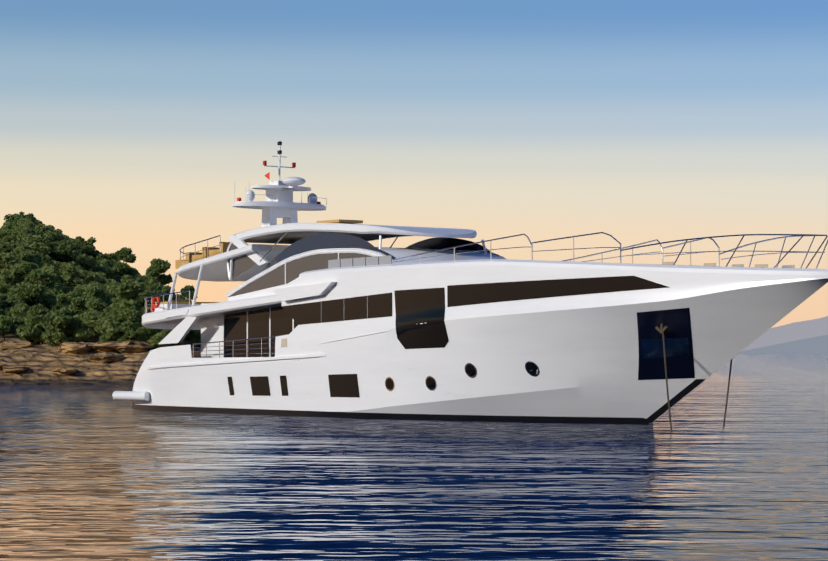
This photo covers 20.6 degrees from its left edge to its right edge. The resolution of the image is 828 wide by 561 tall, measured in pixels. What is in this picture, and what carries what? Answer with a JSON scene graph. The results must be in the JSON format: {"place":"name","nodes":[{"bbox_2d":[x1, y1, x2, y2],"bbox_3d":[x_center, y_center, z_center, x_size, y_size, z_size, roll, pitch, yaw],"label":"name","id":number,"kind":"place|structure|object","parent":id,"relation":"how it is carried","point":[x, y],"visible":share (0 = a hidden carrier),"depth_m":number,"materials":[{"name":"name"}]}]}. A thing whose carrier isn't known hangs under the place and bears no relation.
{"place":"outdoors","nodes":[
{"label":"outdoors","id":0,"kind":"place"},
{"bbox_2d":[0,268,200,383],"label":"rocky shore","id":1,"kind":"structure","parent":0,"point":[42,362],"depth_m":168.87,"materials":[{"name":"brown stone"}]},
{"bbox_2d":[0,295,5,308],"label":"pine tree","id":2,"kind":"object","parent":1,"relation":"on","point":[4,305],"visible":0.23,"depth_m":193.07,"materials":[{"name":"green plant"}]},
{"bbox_2d":[0,293,8,300],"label":"pine tree","id":3,"kind":"object","parent":1,"relation":"on","point":[5,297],"visible":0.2,"depth_m":197.60,"materials":[{"name":"green plant"}]},
{"bbox_2d":[0,283,9,295],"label":"pine tree","id":4,"kind":"object","parent":1,"relation":"on","point":[4,287],"visible":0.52,"depth_m":211.82,"materials":[{"name":"green plant"}]},
{"bbox_2d":[0,243,12,253],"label":"tree","id":5,"kind":"object","parent":1,"relation":"on","point":[6,248],"visible":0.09,"depth_m":237.82,"materials":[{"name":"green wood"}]},
{"bbox_2d":[0,232,12,243],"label":"pine tree","id":6,"kind":"object","parent":1,"relation":"on","point":[2,234],"visible":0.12,"depth_m":252.72,"materials":[{"name":"green plant"}]},
{"bbox_2d":[0,315,16,339],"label":"tree","id":7,"kind":"object","parent":1,"relation":"on","point":[7,326],"visible":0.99,"depth_m":176.34,"materials":[{"name":"green plant"}]},
{"bbox_2d":[0,221,17,241],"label":"tree","id":8,"kind":"object","parent":1,"relation":"on","point":[7,226],"visible":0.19,"depth_m":261.12,"materials":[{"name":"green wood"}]},
{"bbox_2d":[0,299,17,315],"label":"tree","id":9,"kind":"object","parent":1,"relation":"on","point":[5,311],"visible":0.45,"depth_m":190.44,"materials":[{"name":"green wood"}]},
{"bbox_2d":[0,269,19,287],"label":"tree","id":10,"kind":"object","parent":1,"relation":"on","point":[9,276],"visible":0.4,"depth_m":214.84,"materials":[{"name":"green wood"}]},
{"bbox_2d":[0,252,19,272],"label":"pine tree","id":11,"kind":"object","parent":1,"relation":"on","point":[7,260],"visible":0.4,"depth_m":221.28,"materials":[{"name":"green plant"}]},
{"bbox_2d":[1,234,22,244],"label":"pine tree","id":12,"kind":"object","parent":1,"relation":"on","point":[10,239],"visible":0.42,"depth_m":243.72,"materials":[{"name":"green plant"}]},
{"bbox_2d":[4,213,20,220],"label":"pine tree","id":13,"kind":"object","parent":1,"relation":"on","point":[8,217],"visible":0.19,"depth_m":342.35,"materials":[{"name":"green plant"}]},
{"bbox_2d":[5,214,26,222],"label":"tree","id":14,"kind":"object","parent":1,"relation":"on","point":[19,216],"visible":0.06,"depth_m":314.85,"materials":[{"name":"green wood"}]},
{"bbox_2d":[2,304,30,333],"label":"tree","id":15,"kind":"object","parent":1,"relation":"on","point":[21,310],"visible":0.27,"depth_m":178.99,"materials":[{"name":"green plant"}]},
{"bbox_2d":[10,224,24,236],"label":"pine tree","id":16,"kind":"object","parent":1,"relation":"on","point":[15,230],"visible":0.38,"depth_m":258.73,"materials":[{"name":"green plant"}]},
{"bbox_2d":[4,261,33,284],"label":"pine tree","id":17,"kind":"object","parent":1,"relation":"on","point":[22,269],"visible":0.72,"depth_m":215.37,"materials":[{"name":"green plant"}]},
{"bbox_2d":[7,247,34,256],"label":"pine tree","id":18,"kind":"object","parent":1,"relation":"on","point":[16,251],"visible":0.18,"depth_m":231.16,"materials":[{"name":"green plant"}]},
{"bbox_2d":[13,243,32,249],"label":"pine tree","id":19,"kind":"object","parent":1,"relation":"on","point":[22,246],"visible":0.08,"depth_m":236.43,"materials":[{"name":"green plant"}]},
{"bbox_2d":[10,260,38,278],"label":"pine tree","id":20,"kind":"object","parent":1,"relation":"on","point":[35,266],"visible":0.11,"depth_m":219.94,"materials":[{"name":"green plant"}]},
{"bbox_2d":[17,218,31,225],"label":"pine tree","id":21,"kind":"object","parent":1,"relation":"on","point":[20,221],"visible":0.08,"depth_m":273.11,"materials":[{"name":"green plant"}]},
{"bbox_2d":[16,226,34,242],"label":"pine tree","id":22,"kind":"object","parent":1,"relation":"on","point":[21,233],"visible":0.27,"depth_m":251.08,"materials":[{"name":"green plant"}]},
{"bbox_2d":[5,281,46,307],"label":"pine tree","id":23,"kind":"object","parent":1,"relation":"on","point":[25,292],"visible":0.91,"depth_m":192.44,"materials":[{"name":"green plant"}]},
{"bbox_2d":[21,229,34,241],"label":"tree","id":24,"kind":"object","parent":1,"relation":"on","point":[26,231],"visible":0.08,"depth_m":248.01,"materials":[{"name":"green plant"}]},
{"bbox_2d":[16,252,42,268],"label":"pine tree","id":25,"kind":"object","parent":1,"relation":"on","point":[27,256],"visible":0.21,"depth_m":222.73,"materials":[{"name":"green plant"}]},
{"bbox_2d":[23,220,35,229],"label":"pine tree","id":26,"kind":"object","parent":1,"relation":"on","point":[29,223],"visible":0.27,"depth_m":268.01,"materials":[{"name":"green plant"}]},
{"bbox_2d":[3,292,56,310],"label":"tree","id":27,"kind":"object","parent":1,"relation":"on","point":[47,300],"visible":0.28,"depth_m":194.25,"materials":[{"name":"green plant"}]},
{"bbox_2d":[17,217,42,225],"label":"pine tree","id":28,"kind":"object","parent":1,"relation":"on","point":[36,222],"visible":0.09,"depth_m":275.40,"materials":[{"name":"green plant"}]},
{"bbox_2d":[22,235,42,251],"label":"tree","id":29,"kind":"object","parent":1,"relation":"on","point":[36,245],"visible":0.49,"depth_m":244.27,"materials":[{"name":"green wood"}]},
{"bbox_2d":[15,321,50,344],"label":"tree","id":30,"kind":"object","parent":1,"relation":"on","point":[37,340],"visible":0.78,"depth_m":175.63,"materials":[{"name":"green plant"}]},
{"bbox_2d":[34,244,51,263],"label":"tree","id":31,"kind":"object","parent":1,"relation":"on","point":[41,257],"visible":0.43,"depth_m":242.69,"materials":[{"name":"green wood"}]},
{"bbox_2d":[33,230,52,244],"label":"tree","id":32,"kind":"object","parent":1,"relation":"on","point":[44,239],"visible":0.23,"depth_m":256.94,"materials":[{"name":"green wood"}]},
{"bbox_2d":[34,224,53,234],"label":"pine tree","id":33,"kind":"object","parent":1,"relation":"on","point":[43,228],"visible":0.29,"depth_m":267.28,"materials":[{"name":"green plant"}]},
{"bbox_2d":[16,303,72,344],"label":"tree","id":34,"kind":"object","parent":1,"relation":"on","point":[40,313],"visible":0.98,"depth_m":175.23,"materials":[{"name":"green plant"}]},
{"bbox_2d":[28,268,63,307],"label":"pine tree","id":35,"kind":"object","parent":1,"relation":"on","point":[40,277],"visible":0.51,"depth_m":205.97,"materials":[{"name":"green plant"}]},
{"bbox_2d":[34,265,68,285],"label":"tree","id":36,"kind":"object","parent":1,"relation":"on","point":[52,269],"visible":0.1,"depth_m":219.22,"materials":[{"name":"green plant"}]},
{"bbox_2d":[41,325,67,346],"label":"maquis shrub","id":37,"kind":"object","parent":1,"relation":"on","point":[54,339],"visible":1,"depth_m":172.96,"materials":[{"name":"green plant"}]},
{"bbox_2d":[46,273,63,290],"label":"tree","id":38,"kind":"object","parent":1,"relation":"on","point":[56,277],"visible":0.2,"depth_m":216.07,"materials":[{"name":"green plant"}]},
{"bbox_2d":[45,231,66,241],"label":"pine tree","id":39,"kind":"object","parent":1,"relation":"on","point":[56,237],"visible":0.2,"depth_m":260.69,"materials":[{"name":"green plant"}]},
{"bbox_2d":[45,260,69,276],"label":"pine tree","id":40,"kind":"object","parent":1,"relation":"on","point":[57,264],"visible":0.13,"depth_m":233.54,"materials":[{"name":"green plant"}]},
{"bbox_2d":[50,293,70,310],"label":"pine tree","id":41,"kind":"object","parent":1,"relation":"on","point":[61,299],"visible":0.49,"depth_m":199.82,"materials":[{"name":"green plant"}]},
{"bbox_2d":[46,249,76,261],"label":"pine tree","id":42,"kind":"object","parent":1,"relation":"on","point":[55,257],"visible":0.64,"depth_m":247.51,"materials":[{"name":"green plant"}]},
{"bbox_2d":[45,239,78,263],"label":"pine tree","id":43,"kind":"object","parent":1,"relation":"on","point":[65,250],"visible":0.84,"depth_m":246.51,"materials":[{"name":"green plant"}]},
{"bbox_2d":[55,284,72,293],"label":"pine tree","id":44,"kind":"object","parent":1,"relation":"on","point":[66,289],"visible":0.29,"depth_m":207.68,"materials":[{"name":"green plant"}]},
{"bbox_2d":[54,306,80,336],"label":"tree","id":45,"kind":"object","parent":1,"relation":"on","point":[70,329],"visible":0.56,"depth_m":176.29,"materials":[{"name":"green plant"}]},
{"bbox_2d":[60,261,77,275],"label":"tree","id":46,"kind":"object","parent":1,"relation":"on","point":[73,264],"visible":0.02,"depth_m":223.75,"materials":[{"name":"green plant"}]},
{"bbox_2d":[59,265,83,288],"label":"tree","id":47,"kind":"object","parent":1,"relation":"on","point":[70,273],"visible":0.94,"depth_m":216.88,"materials":[{"name":"green plant"}]},
{"bbox_2d":[67,335,77,340],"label":"maquis shrub","id":48,"kind":"object","parent":1,"relation":"on","point":[73,338],"visible":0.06,"depth_m":189.40,"materials":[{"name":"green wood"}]},
{"bbox_2d":[67,291,81,301],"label":"pine tree","id":49,"kind":"object","parent":1,"relation":"on","point":[71,295],"visible":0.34,"depth_m":205.02,"materials":[{"name":"green plant"}]},
{"bbox_2d":[69,239,81,253],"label":"pine tree","id":50,"kind":"object","parent":1,"relation":"on","point":[73,242],"visible":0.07,"depth_m":288.44,"materials":[{"name":"green plant"}]},
{"bbox_2d":[0,340,151,383],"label":"shore boulders","id":51,"kind":"object","parent":1,"relation":"on","point":[108,355],"visible":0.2,"depth_m":171.13,"materials":[{"name":"beige stone"}]},
{"bbox_2d":[65,297,88,315],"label":"pine tree","id":52,"kind":"object","parent":1,"relation":"on","point":[80,307],"visible":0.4,"depth_m":192.04,"materials":[{"name":"green plant"}]},
{"bbox_2d":[75,236,84,243],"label":"tree","id":53,"kind":"object","parent":1,"relation":"on","point":[78,239],"visible":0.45,"depth_m":379.11,"materials":[{"name":"green plant"}]},
{"bbox_2d":[73,284,87,296],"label":"pine tree","id":54,"kind":"object","parent":1,"relation":"on","point":[81,289],"visible":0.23,"depth_m":211.80,"materials":[{"name":"green plant"}]},
{"bbox_2d":[65,268,99,284],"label":"pine tree","id":55,"kind":"object","parent":1,"relation":"on","point":[87,278],"visible":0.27,"depth_m":220.47,"materials":[{"name":"green plant"}]},
{"bbox_2d":[77,252,88,265],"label":"tree","id":56,"kind":"object","parent":1,"relation":"on","point":[83,259],"visible":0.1,"depth_m":256.65,"materials":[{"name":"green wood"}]},
{"bbox_2d":[80,241,95,255],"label":"tree","id":57,"kind":"object","parent":1,"relation":"on","point":[84,244],"visible":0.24,"depth_m":290.22,"materials":[{"name":"green plant"}]},
{"bbox_2d":[71,308,106,342],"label":"tree","id":58,"kind":"object","parent":1,"relation":"on","point":[80,316],"visible":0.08,"depth_m":179.35,"materials":[{"name":"green plant"}]},
{"bbox_2d":[84,237,101,259],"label":"tree","id":59,"kind":"object","parent":1,"relation":"on","point":[89,250],"visible":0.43,"depth_m":280.42,"materials":[{"name":"green plant"}]},
{"bbox_2d":[81,256,108,271],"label":"tree","id":60,"kind":"object","parent":1,"relation":"on","point":[91,264],"visible":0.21,"depth_m":260.27,"materials":[{"name":"green plant"}]},
{"bbox_2d":[85,297,105,340],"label":"pine tree","id":61,"kind":"object","parent":1,"relation":"on","point":[94,303],"visible":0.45,"depth_m":189.79,"materials":[{"name":"green plant"}]},
{"bbox_2d":[73,311,119,342],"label":"tree","id":62,"kind":"object","parent":1,"relation":"on","point":[91,325],"visible":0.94,"depth_m":175.78,"materials":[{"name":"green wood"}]},
{"bbox_2d":[84,281,111,298],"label":"pine tree","id":63,"kind":"object","parent":1,"relation":"on","point":[92,283],"visible":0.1,"depth_m":203.14,"materials":[{"name":"green plant"}]},
{"bbox_2d":[84,286,112,306],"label":"pine tree","id":64,"kind":"object","parent":1,"relation":"on","point":[97,292],"visible":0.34,"depth_m":195.21,"materials":[{"name":"green plant"}]},
{"bbox_2d":[91,266,110,278],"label":"tree","id":65,"kind":"object","parent":1,"relation":"on","point":[97,268],"visible":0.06,"depth_m":258.35,"materials":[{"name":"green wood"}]},
{"bbox_2d":[97,276,105,284],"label":"pine tree","id":66,"kind":"object","parent":1,"relation":"on","point":[101,280],"visible":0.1,"depth_m":239.93,"materials":[{"name":"green plant"}]},
{"bbox_2d":[98,259,109,265],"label":"pine tree","id":67,"kind":"object","parent":1,"relation":"on","point":[106,262],"visible":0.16,"depth_m":276.42,"materials":[{"name":"green plant"}]},
{"bbox_2d":[96,272,115,287],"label":"tree","id":68,"kind":"object","parent":1,"relation":"on","point":[108,282],"visible":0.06,"depth_m":243.76,"materials":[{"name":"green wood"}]},
{"bbox_2d":[101,284,110,292],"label":"tree","id":69,"kind":"object","parent":1,"relation":"on","point":[106,287],"visible":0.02,"depth_m":215.66,"materials":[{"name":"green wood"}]},
{"bbox_2d":[99,325,118,341],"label":"tree","id":70,"kind":"object","parent":1,"relation":"on","point":[108,332],"visible":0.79,"depth_m":173.09,"materials":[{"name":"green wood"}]},
{"bbox_2d":[100,267,119,278],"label":"pine tree","id":71,"kind":"object","parent":1,"relation":"on","point":[111,272],"visible":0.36,"depth_m":257.34,"materials":[{"name":"green plant"}]},
{"bbox_2d":[103,252,119,260],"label":"pine tree","id":72,"kind":"object","parent":1,"relation":"on","point":[111,256],"visible":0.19,"depth_m":301.33,"materials":[{"name":"green plant"}]},
{"bbox_2d":[103,298,119,312],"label":"pine tree","id":73,"kind":"object","parent":1,"relation":"on","point":[107,309],"visible":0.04,"depth_m":186.57,"materials":[{"name":"green plant"}]},
{"bbox_2d":[98,309,125,335],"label":"tree","id":74,"kind":"object","parent":1,"relation":"on","point":[111,316],"visible":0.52,"depth_m":176.34,"materials":[{"name":"green plant"}]},
{"bbox_2d":[109,281,116,297],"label":"tree","id":75,"kind":"object","parent":1,"relation":"on","point":[112,292],"visible":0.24,"depth_m":213.21,"materials":[{"name":"green plant"}]},
{"bbox_2d":[112,275,122,282],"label":"pine tree","id":76,"kind":"object","parent":1,"relation":"on","point":[117,278],"visible":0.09,"depth_m":251.51,"materials":[{"name":"green plant"}]},
{"bbox_2d":[114,261,128,275],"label":"tree","id":77,"kind":"object","parent":1,"relation":"on","point":[121,266],"visible":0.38,"depth_m":263.16,"materials":[{"name":"green plant"}]},
{"bbox_2d":[108,247,136,277],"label":"tree","id":78,"kind":"object","parent":1,"relation":"on","point":[125,254],"visible":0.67,"depth_m":272.08,"materials":[{"name":"green plant"}]},
{"bbox_2d":[115,325,135,341],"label":"tree","id":79,"kind":"object","parent":1,"relation":"on","point":[119,336],"visible":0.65,"depth_m":173.07,"materials":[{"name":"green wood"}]},
{"bbox_2d":[110,281,145,328],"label":"pine tree","id":80,"kind":"object","parent":1,"relation":"on","point":[126,293],"visible":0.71,"depth_m":177.38,"materials":[{"name":"green plant"}]},
{"bbox_2d":[121,275,134,283],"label":"tree","id":81,"kind":"object","parent":1,"relation":"on","point":[127,278],"visible":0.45,"depth_m":244.42,"materials":[{"name":"green plant"}]},
{"bbox_2d":[115,306,142,327],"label":"pine tree","id":82,"kind":"object","parent":1,"relation":"on","point":[131,314],"visible":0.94,"depth_m":176.49,"materials":[{"name":"green plant"}]},
{"bbox_2d":[116,320,149,341],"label":"tree","id":83,"kind":"object","parent":1,"relation":"on","point":[139,334],"visible":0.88,"depth_m":172.78,"materials":[{"name":"green plant"}]},
{"bbox_2d":[134,275,153,281],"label":"pine tree","id":84,"kind":"object","parent":1,"relation":"on","point":[139,278],"visible":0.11,"depth_m":266.44,"materials":[{"name":"green plant"}]},
{"bbox_2d":[133,290,156,326],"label":"pine tree","id":85,"kind":"object","parent":1,"relation":"on","point":[140,300],"visible":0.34,"depth_m":184.12,"materials":[{"name":"green plant"}]},
{"bbox_2d":[141,288,167,307],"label":"pine tree","id":86,"kind":"object","parent":1,"relation":"on","point":[160,293],"visible":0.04,"depth_m":202.15,"materials":[{"name":"green plant"}]},
{"bbox_2d":[143,326,171,348],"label":"maquis shrub","id":87,"kind":"object","parent":1,"relation":"on","point":[155,338],"visible":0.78,"depth_m":172.88,"materials":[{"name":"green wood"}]},
{"bbox_2d":[143,258,172,292],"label":"tree","id":88,"kind":"object","parent":1,"relation":"on","point":[158,267],"visible":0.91,"depth_m":261.67,"materials":[{"name":"green plant"}]},
{"bbox_2d":[162,285,174,300],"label":"tree","id":89,"kind":"object","parent":1,"relation":"on","point":[167,288],"visible":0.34,"depth_m":288.07,"materials":[{"name":"green plant"}]},
{"bbox_2d":[170,339,184,345],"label":"tree","id":90,"kind":"object","parent":1,"relation":"on","point":[177,344],"visible":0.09,"depth_m":199.65,"materials":[{"name":"green plant"}]},
{"bbox_2d":[174,285,197,343],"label":"tree","id":91,"kind":"object","parent":1,"relation":"on","point":[187,288],"visible":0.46,"depth_m":257.69,"materials":[{"name":"green plant"}]},
{"bbox_2d":[184,330,200,344],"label":"tree","id":92,"kind":"object","parent":1,"relation":"on","point":[192,335],"visible":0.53,"depth_m":223.39,"materials":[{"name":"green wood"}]},
{"bbox_2d":[185,338,200,350],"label":"tree","id":93,"kind":"object","parent":1,"relation":"on","point":[197,340],"visible":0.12,"depth_m":240.07,"materials":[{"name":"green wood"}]},
{"bbox_2d":[0,354,827,560],"bbox_3d":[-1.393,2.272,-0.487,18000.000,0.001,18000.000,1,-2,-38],"label":"water","id":94,"kind":"structure","parent":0,"point":[93,472],"depth_m":40.16,"materials":[{"name":"blue liquid"}]},
{"bbox_2d":[112,141,827,430],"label":"motor yacht","id":95,"kind":"object","parent":94,"relation":"on","point":[340,318],"visible":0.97,"depth_m":76.53,"materials":[{"name":"white metal"}]},
{"bbox_2d":[0,0,827,327],"label":"sky","id":96,"kind":"structure","parent":0,"point":[133,124],"materials":[{"name":"blue"}]},
{"bbox_2d":[738,335,827,353],"bbox_3d":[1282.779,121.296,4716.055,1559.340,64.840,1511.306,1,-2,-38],"label":"distant hill","id":97,"kind":"structure","parent":0,"point":[816,345],"depth_m":4576.43,"materials":[{"name":"grey"}]},
{"bbox_2d":[742,316,827,350],"bbox_3d":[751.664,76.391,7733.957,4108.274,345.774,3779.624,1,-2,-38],"label":"distant mountain","id":98,"kind":"structure","parent":0,"point":[794,331],"depth_m":7500.67,"materials":[{"name":"grey"}]}
]}

